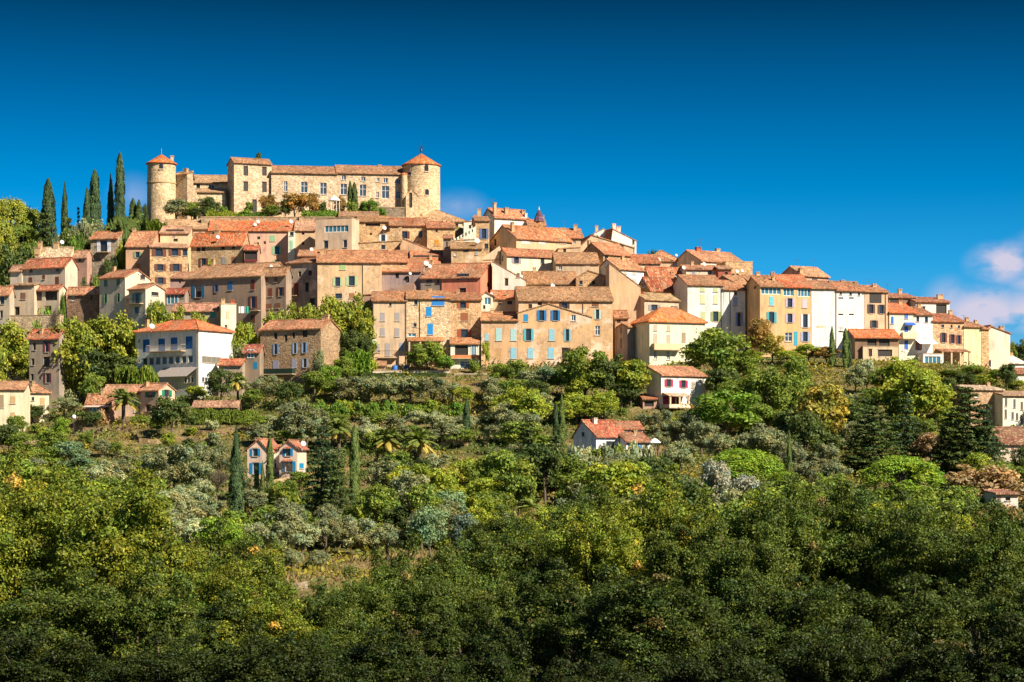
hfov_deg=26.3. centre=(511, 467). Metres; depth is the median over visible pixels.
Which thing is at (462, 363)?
window
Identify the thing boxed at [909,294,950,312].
village house
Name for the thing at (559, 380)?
broadleaf tree
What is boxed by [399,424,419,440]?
olive tree
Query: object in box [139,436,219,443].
terrace wall
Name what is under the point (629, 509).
oak tree
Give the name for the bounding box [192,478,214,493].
olive tree
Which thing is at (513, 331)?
window
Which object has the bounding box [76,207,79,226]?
conifer tree
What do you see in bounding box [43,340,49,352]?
window
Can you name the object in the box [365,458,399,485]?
broadleaf tree
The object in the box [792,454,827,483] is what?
olive tree
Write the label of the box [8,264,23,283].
village house
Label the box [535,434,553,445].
bush
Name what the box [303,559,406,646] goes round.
oak tree
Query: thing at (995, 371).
broadleaf tree
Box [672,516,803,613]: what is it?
oak tree
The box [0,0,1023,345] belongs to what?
sky
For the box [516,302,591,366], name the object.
village house
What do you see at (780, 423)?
broadleaf tree
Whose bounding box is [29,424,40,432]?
bush
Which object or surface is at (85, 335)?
plane tree
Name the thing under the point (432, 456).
bush
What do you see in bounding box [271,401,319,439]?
olive tree
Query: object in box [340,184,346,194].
window
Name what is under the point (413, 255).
window
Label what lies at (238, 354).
bush
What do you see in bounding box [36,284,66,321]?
village house
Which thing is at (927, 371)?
broadleaf tree
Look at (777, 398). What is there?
broadleaf tree
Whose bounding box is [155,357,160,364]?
window
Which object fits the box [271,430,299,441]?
broadleaf tree
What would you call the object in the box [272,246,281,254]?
window
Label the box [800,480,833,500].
broadleaf tree
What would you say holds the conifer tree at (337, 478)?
on the hillside ground at (244, 444)
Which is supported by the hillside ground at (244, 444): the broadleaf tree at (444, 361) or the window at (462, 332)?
the broadleaf tree at (444, 361)
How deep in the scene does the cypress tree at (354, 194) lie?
473.53 m
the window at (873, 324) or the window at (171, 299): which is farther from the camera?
the window at (171, 299)
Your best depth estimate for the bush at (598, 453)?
321.57 m
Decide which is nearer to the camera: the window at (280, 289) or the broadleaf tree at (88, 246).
the window at (280, 289)
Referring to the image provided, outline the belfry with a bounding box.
[534,208,543,229]
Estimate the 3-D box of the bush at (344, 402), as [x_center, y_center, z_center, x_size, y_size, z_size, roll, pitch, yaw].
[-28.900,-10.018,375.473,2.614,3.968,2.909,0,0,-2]
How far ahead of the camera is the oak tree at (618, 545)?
123.38 m
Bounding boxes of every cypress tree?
[39,177,56,245]
[60,181,68,235]
[82,186,91,226]
[89,169,101,223]
[107,173,114,226]
[114,152,125,216]
[128,198,135,218]
[135,199,143,219]
[226,427,244,513]
[253,464,259,491]
[259,461,265,492]
[265,436,274,498]
[347,181,351,208]
[348,424,361,504]
[351,182,358,207]
[462,397,470,441]
[552,402,559,442]
[557,394,566,444]
[786,430,791,473]
[828,326,835,365]
[841,328,848,367]
[846,337,852,367]
[883,398,892,434]
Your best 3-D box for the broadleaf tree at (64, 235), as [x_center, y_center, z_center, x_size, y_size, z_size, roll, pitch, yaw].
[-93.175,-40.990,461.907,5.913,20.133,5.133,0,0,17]
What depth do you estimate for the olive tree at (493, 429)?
352.78 m
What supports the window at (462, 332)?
in the village house at (465, 313)
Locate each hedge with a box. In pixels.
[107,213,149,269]
[115,364,133,383]
[127,362,158,383]
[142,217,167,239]
[191,407,215,424]
[206,210,236,215]
[211,408,237,424]
[232,408,258,423]
[245,211,268,216]
[301,210,338,216]
[361,372,405,377]
[402,372,446,376]
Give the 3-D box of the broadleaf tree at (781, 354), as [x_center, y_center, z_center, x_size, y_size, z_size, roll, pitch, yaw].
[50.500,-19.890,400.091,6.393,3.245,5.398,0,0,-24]
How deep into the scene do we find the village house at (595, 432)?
333.43 m
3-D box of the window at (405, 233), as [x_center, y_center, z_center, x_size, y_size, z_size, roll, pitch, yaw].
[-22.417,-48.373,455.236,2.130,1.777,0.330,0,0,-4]
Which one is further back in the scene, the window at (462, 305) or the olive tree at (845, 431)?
the window at (462, 305)
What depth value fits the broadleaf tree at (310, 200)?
469.45 m
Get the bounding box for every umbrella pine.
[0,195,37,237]
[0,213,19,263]
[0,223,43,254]
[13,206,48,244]
[699,444,793,482]
[852,455,948,497]
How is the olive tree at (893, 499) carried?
on the hillside ground at (244, 444)
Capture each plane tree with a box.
[0,233,32,256]
[0,319,29,380]
[0,335,11,380]
[18,344,28,380]
[49,316,106,401]
[74,312,131,391]
[99,309,144,378]
[148,303,169,324]
[169,301,186,320]
[190,310,208,322]
[257,308,281,343]
[273,298,299,319]
[297,303,327,318]
[314,293,351,356]
[335,289,371,355]
[353,307,377,354]
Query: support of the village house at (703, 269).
on the hillside ground at (244, 444)
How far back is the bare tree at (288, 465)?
314.96 m
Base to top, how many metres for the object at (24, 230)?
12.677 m
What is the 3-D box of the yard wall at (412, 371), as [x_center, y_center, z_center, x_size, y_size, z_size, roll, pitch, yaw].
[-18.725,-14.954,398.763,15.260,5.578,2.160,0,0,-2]
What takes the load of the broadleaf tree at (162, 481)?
on the hillside ground at (244, 444)
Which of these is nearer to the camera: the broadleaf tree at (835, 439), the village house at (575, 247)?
the broadleaf tree at (835, 439)
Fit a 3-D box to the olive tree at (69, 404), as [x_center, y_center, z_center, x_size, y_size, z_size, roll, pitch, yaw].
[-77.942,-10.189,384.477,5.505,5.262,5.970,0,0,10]
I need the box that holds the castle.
[146,146,440,222]
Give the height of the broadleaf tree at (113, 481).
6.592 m
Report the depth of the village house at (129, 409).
379.55 m
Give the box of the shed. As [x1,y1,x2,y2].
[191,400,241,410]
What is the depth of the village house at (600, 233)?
456.17 m
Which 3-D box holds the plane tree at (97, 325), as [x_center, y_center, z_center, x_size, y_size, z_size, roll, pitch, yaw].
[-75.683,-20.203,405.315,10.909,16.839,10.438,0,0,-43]
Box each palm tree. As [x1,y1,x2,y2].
[105,388,140,424]
[228,372,247,399]
[323,417,351,448]
[370,428,405,453]
[401,428,438,458]
[513,498,545,519]
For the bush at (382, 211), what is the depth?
469.55 m
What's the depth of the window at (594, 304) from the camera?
404.30 m
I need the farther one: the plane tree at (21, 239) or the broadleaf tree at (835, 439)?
the plane tree at (21, 239)
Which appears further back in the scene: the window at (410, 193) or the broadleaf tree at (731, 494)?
the window at (410, 193)
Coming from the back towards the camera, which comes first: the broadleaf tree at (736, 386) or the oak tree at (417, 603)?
the broadleaf tree at (736, 386)
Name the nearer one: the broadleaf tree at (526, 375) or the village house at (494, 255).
the broadleaf tree at (526, 375)
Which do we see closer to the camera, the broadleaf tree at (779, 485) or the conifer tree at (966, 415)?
the broadleaf tree at (779, 485)
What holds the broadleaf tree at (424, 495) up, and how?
on the hillside ground at (244, 444)
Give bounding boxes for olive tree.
[28,457,46,466]
[50,395,79,419]
[67,220,91,249]
[78,457,127,481]
[108,453,138,479]
[134,452,164,479]
[151,443,195,487]
[156,488,188,508]
[162,509,193,542]
[168,504,198,523]
[170,483,208,503]
[176,516,210,546]
[177,460,215,484]
[179,491,212,518]
[187,441,215,471]
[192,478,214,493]
[195,495,226,517]
[204,440,230,482]
[235,464,253,489]
[242,374,277,405]
[244,421,269,439]
[244,522,270,549]
[253,423,284,437]
[258,494,308,536]
[262,518,297,556]
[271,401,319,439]
[274,548,304,573]
[279,514,321,561]
[295,426,317,447]
[301,410,330,445]
[307,516,342,552]
[307,549,331,565]
[312,349,326,370]
[312,502,343,535]
[319,407,333,424]
[319,425,343,446]
[330,376,369,401]
[333,514,355,547]
[340,517,379,551]
[353,374,381,402]
[356,426,374,440]
[358,418,379,440]
[368,523,405,559]
[371,371,407,400]
[380,413,403,428]
[392,375,421,403]
[392,420,414,446]
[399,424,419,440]
[402,410,427,425]
[403,511,447,549]
[412,376,450,399]
[423,411,447,428]
[429,452,460,472]
[435,497,468,530]
[442,382,462,403]
[443,428,479,447]
[454,414,479,424]
[483,424,505,442]
[483,447,500,459]
[504,442,526,453]
[516,413,545,436]
[552,480,598,507]
[571,453,603,472]
[594,458,623,496]
[601,452,640,462]
[625,492,642,503]
[633,413,652,431]
[648,409,673,435]
[648,427,671,456]
[657,448,692,463]
[661,418,686,440]
[665,409,706,441]
[665,441,699,472]
[677,475,694,484]
[681,420,720,456]
[701,432,741,456]
[714,408,733,431]
[727,432,758,451]
[740,419,787,454]
[773,439,798,471]
[780,443,807,469]
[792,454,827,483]
[809,442,839,465]
[810,461,854,482]
[834,420,868,444]
[850,392,863,399]
[859,413,890,425]
[864,424,886,443]
[884,495,898,503]
[976,494,984,505]
[988,454,1004,466]
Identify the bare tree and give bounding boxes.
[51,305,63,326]
[209,469,227,500]
[278,462,292,476]
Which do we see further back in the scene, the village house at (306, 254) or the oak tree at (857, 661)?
the village house at (306, 254)
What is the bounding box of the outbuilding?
[376,361,386,369]
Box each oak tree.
[0,445,100,584]
[0,485,51,606]
[0,561,136,664]
[0,616,107,681]
[1,462,160,599]
[29,460,209,678]
[62,557,212,674]
[70,625,218,681]
[110,544,218,647]
[171,515,271,674]
[186,586,268,675]
[187,618,353,681]
[196,575,320,668]
[203,537,313,616]
[278,629,336,668]
[290,625,443,681]
[292,584,375,651]
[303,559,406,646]
[361,532,474,652]
[377,632,445,681]
[380,560,499,657]
[420,600,528,674]
[424,621,537,681]
[440,530,525,654]
[459,500,544,569]
[478,521,555,672]
[503,514,595,681]
[507,557,634,680]
[532,649,637,681]
[535,480,616,579]
[539,492,654,671]
[558,559,737,681]
[566,656,648,681]
[569,476,684,672]
[626,471,738,652]
[637,510,738,605]
[649,493,696,510]
[652,630,786,681]
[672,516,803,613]
[681,570,795,677]
[715,470,846,674]
[719,573,884,673]
[762,489,842,670]
[764,659,808,681]
[771,614,905,681]
[804,473,900,612]
[822,566,979,676]
[827,490,965,640]
[874,501,895,636]
[877,504,996,608]
[881,627,1011,681]
[927,559,1023,666]
[929,503,1023,657]
[956,519,991,646]
[973,606,1023,681]
[980,495,1023,581]
[986,502,1023,562]
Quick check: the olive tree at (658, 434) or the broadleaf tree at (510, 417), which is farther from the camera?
the broadleaf tree at (510, 417)
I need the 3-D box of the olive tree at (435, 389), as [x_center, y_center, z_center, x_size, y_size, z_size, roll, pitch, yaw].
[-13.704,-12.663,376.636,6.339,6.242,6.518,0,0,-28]
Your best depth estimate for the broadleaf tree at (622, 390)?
372.89 m
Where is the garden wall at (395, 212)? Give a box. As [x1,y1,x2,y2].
[378,207,404,216]
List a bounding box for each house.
[0,286,15,380]
[0,380,31,430]
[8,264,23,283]
[8,282,39,314]
[20,257,79,288]
[27,328,65,407]
[30,381,51,422]
[34,240,73,257]
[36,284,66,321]
[66,286,98,348]
[72,250,93,285]
[83,388,116,424]
[89,230,123,282]
[97,266,151,349]
[105,384,143,417]
[124,228,159,276]
[126,282,166,352]
[132,319,235,398]
[138,382,176,416]
[148,242,188,288]
[159,223,192,270]
[165,219,209,237]
[165,288,189,318]
[169,264,193,287]
[171,302,220,325]
[183,259,282,346]
[189,230,249,270]
[208,220,294,265]
[217,358,245,395]
[219,299,235,336]
[242,344,264,388]
[243,242,260,262]
[244,437,276,478]
[258,314,341,386]
[263,266,293,314]
[273,444,281,477]
[276,439,309,477]
[285,258,316,317]
[288,231,294,261]
[294,216,314,259]
[297,247,315,258]
[310,248,382,326]
[315,217,358,249]
[338,210,379,218]
[357,215,389,241]
[358,226,401,249]
[362,283,415,313]
[371,291,407,366]
[382,246,408,269]
[382,262,425,290]
[389,214,427,246]
[399,237,433,258]
[405,288,451,365]
[408,255,440,267]
[410,250,443,263]
[419,260,449,289]
[422,209,466,227]
[425,218,455,249]
[440,262,491,294]
[442,230,452,263]
[450,238,482,262]
[450,290,481,363]
[452,226,475,241]
[462,208,480,232]
[471,216,489,257]
[480,308,518,366]
[481,291,494,310]
[482,246,500,265]
[483,202,528,240]
[489,222,573,252]
[490,290,514,310]
[492,261,526,289]
[500,248,553,273]
[514,286,613,360]
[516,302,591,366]
[521,267,576,286]
[526,215,546,226]
[551,252,599,275]
[554,241,580,251]
[559,224,583,243]
[571,418,623,453]
[574,270,605,286]
[581,234,634,253]
[583,240,631,265]
[593,225,604,237]
[599,252,645,283]
[604,223,636,253]
[606,263,640,322]
[613,310,629,358]
[615,421,644,431]
[616,323,635,361]
[618,429,650,454]
[630,254,661,268]
[631,307,707,364]
[638,276,673,295]
[639,291,680,316]
[644,266,681,281]
[645,365,707,408]
[655,250,677,266]
[672,274,724,344]
[676,243,741,266]
[680,261,715,274]
[714,265,732,277]
[717,261,752,274]
[718,275,746,286]
[720,280,746,351]
[741,272,774,281]
[745,275,783,356]
[772,274,813,356]
[781,260,830,279]
[807,273,837,348]
[829,280,866,356]
[861,283,889,328]
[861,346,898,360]
[888,289,916,305]
[888,300,917,360]
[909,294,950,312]
[909,304,937,359]
[932,310,970,365]
[947,382,1004,425]
[963,317,983,366]
[973,320,990,370]
[980,489,1020,512]
[983,325,1011,369]
[985,426,1023,461]
[993,391,1023,425]
[1010,353,1023,366]
[1013,367,1023,380]
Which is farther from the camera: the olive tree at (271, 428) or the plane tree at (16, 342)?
the plane tree at (16, 342)
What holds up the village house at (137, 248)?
on the hillside ground at (244, 444)
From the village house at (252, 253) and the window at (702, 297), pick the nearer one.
the window at (702, 297)
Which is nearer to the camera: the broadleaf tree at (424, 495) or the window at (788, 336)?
the broadleaf tree at (424, 495)
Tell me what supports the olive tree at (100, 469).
on the hillside ground at (244, 444)
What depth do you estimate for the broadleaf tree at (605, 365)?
373.16 m
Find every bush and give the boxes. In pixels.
[0,260,9,281]
[28,308,42,341]
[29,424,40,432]
[36,427,47,432]
[41,299,53,314]
[64,389,81,402]
[96,408,109,426]
[101,251,111,275]
[130,455,142,466]
[181,436,193,446]
[184,427,197,434]
[189,438,206,447]
[204,419,220,430]
[205,432,222,444]
[215,513,245,549]
[220,206,227,211]
[220,506,248,526]
[229,343,245,357]
[237,209,251,216]
[245,514,256,526]
[250,322,257,343]
[251,501,277,524]
[257,512,275,528]
[258,497,276,507]
[287,492,310,511]
[301,211,311,216]
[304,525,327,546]
[305,514,321,528]
[315,371,325,391]
[315,399,323,404]
[318,402,326,407]
[319,200,326,210]
[319,405,331,413]
[323,447,343,460]
[330,399,344,413]
[335,399,346,407]
[338,506,367,519]
[340,406,351,419]
[345,200,358,210]
[345,536,357,546]
[346,400,355,414]
[352,397,366,418]
[353,519,390,548]
[364,403,374,416]
[364,512,386,521]
[369,401,380,415]
[370,358,378,371]
[378,205,386,215]
[380,396,390,412]
[390,401,397,413]
[394,403,404,417]
[397,530,420,545]
[401,401,412,416]
[406,450,422,461]
[409,405,425,412]
[414,404,431,413]
[425,398,438,412]
[426,453,438,461]
[427,532,451,548]
[437,405,447,415]
[440,404,453,415]
[452,398,462,416]
[467,359,479,372]
[475,397,486,402]
[479,410,496,421]
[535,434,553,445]
[552,489,575,505]
[567,443,581,459]
[580,442,591,455]
[589,444,603,458]
[600,437,613,463]
[614,442,625,453]
[618,407,627,415]
[624,446,632,454]
[630,434,641,457]
[641,441,655,457]
[740,426,751,432]
[869,487,896,501]
[915,413,928,422]
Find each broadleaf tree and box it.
[0,243,31,285]
[0,424,29,449]
[0,453,55,484]
[1,475,30,491]
[4,430,35,454]
[5,415,29,429]
[23,239,37,259]
[24,446,63,464]
[30,404,44,424]
[31,427,69,447]
[46,232,66,246]
[51,475,100,498]
[52,417,71,436]
[53,233,64,244]
[53,440,92,461]
[53,457,102,471]
[57,292,65,328]
[61,226,74,246]
[65,373,99,401]
[66,343,111,383]
[69,231,85,251]
[77,218,103,236]
[78,372,106,400]
[79,431,93,449]
[80,276,89,285]
[82,229,92,249]
[83,411,103,426]
[92,273,98,285]
[92,439,111,456]
[95,475,121,487]
[96,350,138,383]
[97,479,183,515]
[97,482,111,497]
[102,254,119,274]
[109,442,122,456]
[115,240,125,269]
[124,476,168,492]
[129,415,150,425]
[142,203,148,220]
[146,298,165,320]
[146,395,203,432]
[147,421,165,433]
[160,432,176,449]
[162,198,187,218]
[182,201,199,218]
[184,385,208,399]
[189,206,205,218]
[191,516,238,562]
[196,196,221,212]
[204,366,235,399]
[215,525,253,553]
[231,320,257,353]
[240,489,268,514]
[241,388,263,409]
[242,415,267,426]
[243,201,252,212]
[258,193,277,208]
[261,204,282,216]
[262,415,278,427]
[264,374,283,397]
[269,479,300,497]
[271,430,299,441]
[271,491,287,505]
[273,381,303,402]
[275,193,305,216]
[280,199,292,216]
[284,471,310,495]
[298,193,320,210]
[301,370,327,396]
[318,363,345,380]
[320,380,349,398]
[328,413,349,424]
[332,356,357,377]
[333,195,345,211]
[335,425,357,446]
[337,328,366,358]
[345,348,371,376]
[350,481,400,525]
[357,416,373,425]
[359,198,379,210]
[359,334,372,358]
[362,427,389,461]
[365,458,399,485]
[368,410,391,426]
[380,462,437,511]
[380,505,413,529]
[382,451,413,466]
[388,469,430,507]
[397,457,434,473]
[400,482,444,511]
[405,348,427,369]
[406,505,449,553]
[410,339,447,369]
[422,428,442,443]
[425,466,461,492]
[431,416,461,431]
[433,355,454,372]
[435,489,467,528]
[437,467,465,487]
[440,423,465,447]
[444,485,468,513]
[446,455,478,482]
[447,511,478,550]
[451,386,475,402]
[463,456,496,488]
[463,476,515,509]
[467,510,499,544]
[468,490,513,516]
[468,498,498,523]
[474,447,534,483]
[479,376,500,393]
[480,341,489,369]
[483,383,508,403]
[485,363,508,379]
[488,394,522,411]
[490,400,517,416]
[491,420,543,444]
[494,410,526,443]
[496,471,538,516]
[497,378,528,392]
[497,511,513,525]
[500,385,539,407]
[502,450,541,473]
[503,359,526,379]
[508,391,553,422]
[514,370,541,385]
[521,442,562,503]
[523,378,549,394]
[526,392,553,423]
[532,365,562,386]
[536,504,557,528]
[547,453,587,486]
[551,400,576,418]
[552,363,568,397]
[555,344,616,403]
[558,469,590,497]
[561,497,605,515]
[563,373,599,396]
[563,392,591,424]
[576,398,607,418]
[581,459,655,500]
[586,390,621,419]
[587,354,638,392]
[603,379,643,407]
[609,359,652,405]
[617,455,689,483]
[646,478,718,521]
[661,463,683,482]
[678,327,753,380]
[686,387,769,435]
[698,459,731,508]
[703,367,740,391]
[713,376,763,412]
[713,485,747,509]
[714,350,762,378]
[714,497,761,538]
[724,473,767,503]
[724,487,787,513]
[739,349,765,361]
[740,403,786,429]
[742,366,796,429]
[748,318,775,362]
[748,476,829,509]
[757,333,788,362]
[771,350,805,361]
[771,407,805,436]
[782,355,813,380]
[783,409,830,461]
[785,376,812,407]
[791,343,824,362]
[792,382,851,433]
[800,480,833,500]
[811,346,842,362]
[811,432,843,459]
[815,473,850,498]
[825,415,841,432]
[826,493,882,514]
[831,400,867,438]
[840,365,870,393]
[854,358,877,388]
[855,396,878,414]
[856,386,885,406]
[867,364,888,387]
[868,499,909,520]
[876,369,953,416]
[884,355,920,384]
[887,413,921,437]
[896,484,940,506]
[898,490,964,534]
[900,491,943,508]
[910,431,947,459]
[911,420,929,437]
[917,382,956,428]
[920,367,942,381]
[921,416,959,438]
[929,481,957,497]
[930,404,964,429]
[937,377,958,387]
[937,462,1023,502]
[937,483,982,517]
[938,369,962,376]
[941,495,990,525]
[941,513,980,532]
[955,371,977,384]
[958,365,985,374]
[959,452,993,473]
[974,374,999,384]
[974,501,1023,524]
[982,460,1022,485]
[985,369,998,378]
[997,363,1018,389]
[1006,380,1023,390]
[1009,445,1023,466]
[1010,340,1020,358]
[1012,466,1023,483]
[1015,338,1023,360]
[1018,494,1023,516]
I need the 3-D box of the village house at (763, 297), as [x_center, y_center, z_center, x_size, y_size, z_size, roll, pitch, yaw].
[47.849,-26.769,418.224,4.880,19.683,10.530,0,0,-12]
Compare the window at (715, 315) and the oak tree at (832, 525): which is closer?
the oak tree at (832, 525)
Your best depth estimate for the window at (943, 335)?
420.71 m
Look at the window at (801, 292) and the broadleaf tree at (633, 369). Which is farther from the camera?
the window at (801, 292)
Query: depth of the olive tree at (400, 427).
352.94 m
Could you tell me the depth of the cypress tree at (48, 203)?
471.23 m
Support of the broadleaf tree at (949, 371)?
on the hillside ground at (244, 444)
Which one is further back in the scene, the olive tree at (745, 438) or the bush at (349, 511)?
the olive tree at (745, 438)
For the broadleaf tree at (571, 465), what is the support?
on the hillside ground at (244, 444)
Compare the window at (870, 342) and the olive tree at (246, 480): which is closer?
the olive tree at (246, 480)
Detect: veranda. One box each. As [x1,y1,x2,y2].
[449,337,479,368]
[917,353,942,362]
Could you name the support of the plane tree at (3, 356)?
on the hillside ground at (244, 444)
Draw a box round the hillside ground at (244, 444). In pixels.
[0,226,1023,674]
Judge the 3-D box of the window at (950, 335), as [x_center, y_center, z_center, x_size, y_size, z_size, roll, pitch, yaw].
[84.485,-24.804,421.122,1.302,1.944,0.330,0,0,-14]
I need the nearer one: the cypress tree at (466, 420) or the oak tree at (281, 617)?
the oak tree at (281, 617)
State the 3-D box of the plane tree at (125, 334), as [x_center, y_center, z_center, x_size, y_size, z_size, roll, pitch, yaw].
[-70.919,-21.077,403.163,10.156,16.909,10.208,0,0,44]
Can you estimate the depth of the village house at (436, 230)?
453.22 m
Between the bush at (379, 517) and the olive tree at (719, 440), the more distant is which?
the olive tree at (719, 440)
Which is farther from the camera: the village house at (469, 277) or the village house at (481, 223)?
the village house at (481, 223)
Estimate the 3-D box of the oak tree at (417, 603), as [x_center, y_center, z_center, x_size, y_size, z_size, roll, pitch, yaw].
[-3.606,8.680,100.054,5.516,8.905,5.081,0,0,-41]
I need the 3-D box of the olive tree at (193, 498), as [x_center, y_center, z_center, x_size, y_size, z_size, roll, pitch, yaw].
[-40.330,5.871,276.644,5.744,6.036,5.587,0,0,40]
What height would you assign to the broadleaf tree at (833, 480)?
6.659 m
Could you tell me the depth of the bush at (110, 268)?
449.92 m
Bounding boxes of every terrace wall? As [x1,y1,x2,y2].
[0,440,38,447]
[10,314,63,380]
[73,425,131,432]
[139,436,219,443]
[194,427,286,436]
[201,216,338,224]
[250,477,320,487]
[281,581,307,589]
[421,440,467,447]
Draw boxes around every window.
[0,296,4,304]
[0,395,3,408]
[10,396,14,403]
[14,306,19,314]
[20,293,25,299]
[37,292,41,299]
[40,398,44,405]
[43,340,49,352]
[43,356,49,367]
[44,372,50,382]
[46,291,56,300]
[89,407,99,411]
[97,240,110,251]
[104,293,107,303]
[132,292,141,302]
[133,251,140,257]
[134,306,138,314]
[134,401,139,412]
[143,339,149,351]
[145,392,154,397]
[145,404,151,411]
[150,357,153,364]
[152,249,165,256]
[154,263,165,270]
[155,277,165,283]
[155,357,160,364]
[158,339,164,350]
[162,389,171,396]
[166,229,183,230]
[167,295,177,304]
[169,249,180,255]
[170,263,181,271]
[171,337,176,349]
[175,356,179,363]
[182,249,187,255]
[186,336,191,348]
[188,355,192,362]
[192,285,203,297]
[199,257,207,267]
[202,356,206,362]
[210,312,214,318]
[213,284,217,292]
[221,257,225,263]
[228,281,232,290]
[239,306,244,312]
[243,165,247,175]
[243,181,248,190]
[245,251,256,258]
[247,349,253,357]
[249,295,256,308]
[250,448,259,456]
[250,462,261,474]
[251,279,254,289]
[251,315,254,323]
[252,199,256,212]
[262,166,266,175]
[262,181,266,191]
[268,288,272,296]
[269,235,275,241]
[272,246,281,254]
[273,343,277,354]
[273,360,278,368]
[274,303,280,308]
[277,286,283,296]
[282,460,295,471]
[283,181,287,191]
[283,448,292,456]
[289,240,292,249]
[291,359,295,367]
[292,342,296,353]
[294,283,298,295]
[299,463,304,468]
[301,182,306,192]
[301,342,306,352]
[302,358,307,367]
[310,297,315,304]
[320,183,326,194]
[323,240,328,248]
[325,225,347,231]
[333,277,341,286]
[335,294,341,298]
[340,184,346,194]
[340,265,345,269]
[343,239,347,247]
[346,275,357,285]
[359,185,366,196]
[365,223,379,225]
[375,344,379,352]
[379,234,386,241]
[380,313,384,321]
[380,328,384,336]
[382,186,388,197]
[385,343,390,356]
[394,313,399,321]
[394,328,399,336]
[396,191,400,198]
[399,343,402,350]
[402,230,409,238]
[408,333,415,336]
[409,192,412,207]
[413,255,439,256]
[426,307,431,316]
[428,324,432,334]
[431,296,443,305]
[434,239,438,245]
[455,345,467,354]
[457,273,468,279]
[457,302,468,308]
[458,328,470,336]
[459,287,466,291]
[460,361,469,368]
[461,313,468,321]
[471,345,476,354]
[480,228,487,238]
[484,298,490,304]
[495,348,500,358]
[496,328,501,340]
[511,329,515,340]
[511,348,515,358]
[512,257,520,263]
[523,314,528,321]
[523,328,533,340]
[527,348,533,358]
[537,309,545,320]
[548,347,554,358]
[549,329,554,340]
[551,309,559,320]
[559,302,569,308]
[561,347,570,357]
[564,328,570,341]
[571,315,575,320]
[592,302,598,306]
[594,309,600,319]
[594,326,600,335]
[606,441,613,447]
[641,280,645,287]
[644,401,653,405]
[648,304,659,310]
[663,396,674,403]
[665,378,672,386]
[679,380,687,387]
[682,333,685,341]
[700,294,704,303]
[701,312,705,320]
[711,311,720,321]
[713,295,717,303]
[733,297,737,305]
[736,312,742,326]
[761,288,780,294]
[767,311,776,323]
[769,296,774,305]
[783,288,793,295]
[784,333,792,341]
[785,298,794,307]
[785,313,794,322]
[794,331,797,344]
[798,289,809,296]
[801,313,809,327]
[801,331,809,341]
[802,299,806,307]
[838,333,842,342]
[867,304,874,313]
[867,339,875,345]
[870,293,881,302]
[870,320,877,327]
[877,349,892,355]
[878,304,884,313]
[879,339,888,345]
[890,299,902,302]
[904,340,908,349]
[916,341,921,350]
[924,328,926,338]
[925,356,939,362]
[936,304,945,312]
[940,332,946,342]
[949,334,955,343]
[956,334,961,344]
[1013,399,1015,408]
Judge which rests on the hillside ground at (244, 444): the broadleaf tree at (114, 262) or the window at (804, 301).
the broadleaf tree at (114, 262)
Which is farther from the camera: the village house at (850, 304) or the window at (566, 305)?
the village house at (850, 304)
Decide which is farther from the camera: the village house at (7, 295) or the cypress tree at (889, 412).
the village house at (7, 295)
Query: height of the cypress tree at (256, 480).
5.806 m
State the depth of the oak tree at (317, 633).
94.37 m
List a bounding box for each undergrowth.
[0,355,1023,596]
[33,587,992,681]
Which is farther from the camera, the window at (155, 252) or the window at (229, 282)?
the window at (155, 252)
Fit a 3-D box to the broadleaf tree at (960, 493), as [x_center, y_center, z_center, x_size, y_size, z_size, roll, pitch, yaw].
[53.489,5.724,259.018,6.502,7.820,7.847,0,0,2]
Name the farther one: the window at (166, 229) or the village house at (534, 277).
the window at (166, 229)
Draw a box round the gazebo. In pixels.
[328,196,339,210]
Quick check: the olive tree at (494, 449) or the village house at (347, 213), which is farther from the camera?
the village house at (347, 213)
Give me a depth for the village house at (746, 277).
430.94 m
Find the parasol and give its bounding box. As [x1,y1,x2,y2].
[648,438,660,451]
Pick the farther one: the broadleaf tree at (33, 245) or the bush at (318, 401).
the broadleaf tree at (33, 245)
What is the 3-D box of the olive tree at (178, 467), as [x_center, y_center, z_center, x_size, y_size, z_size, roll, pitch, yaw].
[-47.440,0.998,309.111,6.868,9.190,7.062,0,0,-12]
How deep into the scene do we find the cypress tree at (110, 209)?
473.57 m
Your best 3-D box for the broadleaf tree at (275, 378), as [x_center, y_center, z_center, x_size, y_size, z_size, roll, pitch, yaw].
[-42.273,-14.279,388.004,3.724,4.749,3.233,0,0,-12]
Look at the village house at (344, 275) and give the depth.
422.67 m
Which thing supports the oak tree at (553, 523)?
on the hillside ground at (244, 444)
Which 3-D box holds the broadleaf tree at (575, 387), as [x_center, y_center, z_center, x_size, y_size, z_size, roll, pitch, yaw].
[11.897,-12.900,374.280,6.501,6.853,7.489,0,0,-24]
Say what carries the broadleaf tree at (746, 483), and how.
on the hillside ground at (244, 444)
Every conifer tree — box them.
[34,212,56,246]
[61,217,73,244]
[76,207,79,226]
[299,425,343,513]
[319,448,355,516]
[377,457,396,506]
[508,423,554,484]
[537,435,566,490]
[837,405,904,468]
[838,423,879,474]
[885,393,928,462]
[928,386,998,468]
[928,413,965,471]
[954,403,1010,470]
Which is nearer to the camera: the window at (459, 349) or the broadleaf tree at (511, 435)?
the broadleaf tree at (511, 435)
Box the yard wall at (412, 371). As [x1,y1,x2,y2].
[370,370,450,372]
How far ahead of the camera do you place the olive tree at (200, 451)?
314.79 m
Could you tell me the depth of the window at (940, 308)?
430.27 m
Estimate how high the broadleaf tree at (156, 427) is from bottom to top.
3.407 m

